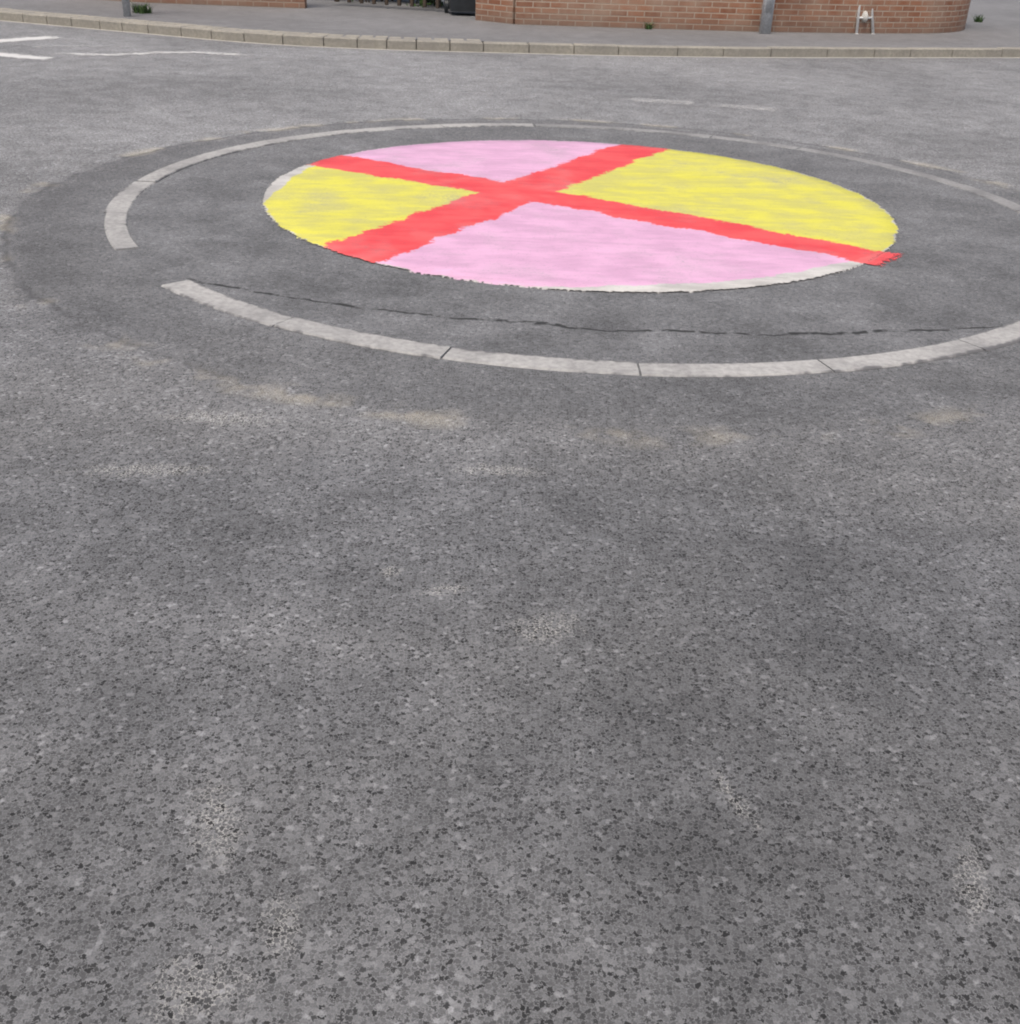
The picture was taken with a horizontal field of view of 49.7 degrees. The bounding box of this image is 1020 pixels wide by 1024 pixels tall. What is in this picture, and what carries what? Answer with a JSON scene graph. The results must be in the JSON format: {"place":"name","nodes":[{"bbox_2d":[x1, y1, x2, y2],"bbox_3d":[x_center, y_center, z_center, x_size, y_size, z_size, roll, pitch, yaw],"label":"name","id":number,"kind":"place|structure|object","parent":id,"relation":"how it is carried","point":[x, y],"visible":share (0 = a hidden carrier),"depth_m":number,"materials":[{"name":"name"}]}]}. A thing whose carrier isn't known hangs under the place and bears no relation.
{"place":"outdoors","nodes":[
{"label":"outdoors","id":0,"kind":"place"},
{"bbox_2d":[110,0,306,7],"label":"brick wall","id":1,"kind":"structure","parent":0,"point":[281,3],"depth_m":16.40,"materials":[{"name":"brown brick"}]},
{"bbox_2d":[475,0,514,23],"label":"brick gate pier","id":2,"kind":"structure","parent":0,"point":[500,11],"depth_m":15.48,"materials":[{"name":"brown brick"}]},
{"bbox_2d":[0,21,1019,1023],"bbox_3d":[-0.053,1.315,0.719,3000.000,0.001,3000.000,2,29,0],"label":"ground","id":3,"kind":"structure","parent":0,"point":[345,684],"depth_m":2.80,"materials":[{"name":"grey asphalt"}]},
{"bbox_2d":[0,36,764,109],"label":"worn road markings","id":4,"kind":"object","parent":3,"relation":"on","point":[17,56],"visible":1,"depth_m":11.92,"materials":[{"name":"white paint"}]},
{"bbox_2d":[0,8,1019,56],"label":"footway kerb stones","id":5,"kind":"object","parent":3,"relation":"on","point":[249,35],"visible":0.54,"depth_m":13.49,"materials":[{"name":"concrete"}]},
{"bbox_2d":[0,20,1019,57],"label":"kerb channel line","id":6,"kind":"object","parent":3,"relation":"on","point":[526,53],"visible":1,"depth_m":13.55,"materials":[{"name":"beige concrete"}]},
{"bbox_2d":[104,123,1019,376],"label":"road marking","id":7,"kind":"object","parent":3,"relation":"on","point":[116,211],"visible":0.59,"depth_m":4.43,"materials":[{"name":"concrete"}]},
{"bbox_2d":[262,140,898,292],"bbox_3d":[0.410,-1.886,6.590,3.719,0.020,3.716,2,29,0],"label":"mini roundabout","id":8,"kind":"object","parent":3,"relation":"on","point":[569,215],"visible":1,"depth_m":6.16,"materials":[{"name":"paint"}]},
{"bbox_2d":[865,252,900,265],"bbox_3d":[1.937,-1.287,5.615,0.180,0.001,0.440,18,33,27],"label":"red paint","id":9,"kind":"object","parent":3,"relation":"on","point":[882,257],"visible":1,"depth_m":5.64,"materials":[{"name":"red paint"}]},
{"bbox_2d":[0,0,1019,47],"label":"footway","id":10,"kind":"structure","parent":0,"point":[999,26],"depth_m":15.09,"materials":[{"name":"concrete"}]},
{"bbox_2d":[122,0,130,16],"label":"sign post","id":11,"kind":"object","parent":10,"relation":"on","point":[126,8],"visible":1,"depth_m":14.33,"materials":[{"name":"metal"}]},
{"bbox_2d":[334,0,439,7],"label":"timber gate","id":12,"kind":"structure","parent":10,"relation":"on","point":[411,3],"depth_m":16.86,"materials":[{"name":"brown wood"}]},
{"bbox_2d":[352,0,443,7],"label":"gateway shrubs","id":13,"kind":"object","parent":10,"relation":"on","point":[430,3],"visible":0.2,"depth_m":17.75,"materials":[{"name":"green plant"}]},
{"bbox_2d":[444,0,475,12],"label":"wheelie bin","id":14,"kind":"object","parent":10,"relation":"on","point":[462,5],"visible":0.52,"depth_m":16.22,"materials":[{"name":"plastic"}]},
{"bbox_2d":[130,2,984,29],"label":"wall weeds","id":15,"kind":"object","parent":10,"relation":"on","point":[140,9],"depth_m":14.91,"materials":[{"name":"green plant"}]},
{"bbox_2d":[515,0,970,33],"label":"brick wall","id":16,"kind":"structure","parent":10,"relation":"on","point":[890,16],"depth_m":15.60,"materials":[{"name":"brown brick"}]},
{"bbox_2d":[759,0,774,33],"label":"lamp column","id":17,"kind":"structure","parent":10,"relation":"on","point":[766,16],"depth_m":15.33,"materials":[{"name":"metal"}]},
{"bbox_2d":[855,5,873,33],"bbox_3d":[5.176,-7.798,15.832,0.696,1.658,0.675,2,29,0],"label":"roadworks sign frame","id":18,"kind":"object","parent":10,"relation":"on","point":[864,18],"visible":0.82,"depth_m":15.93,"materials":[{"name":"white paint"}]}
]}

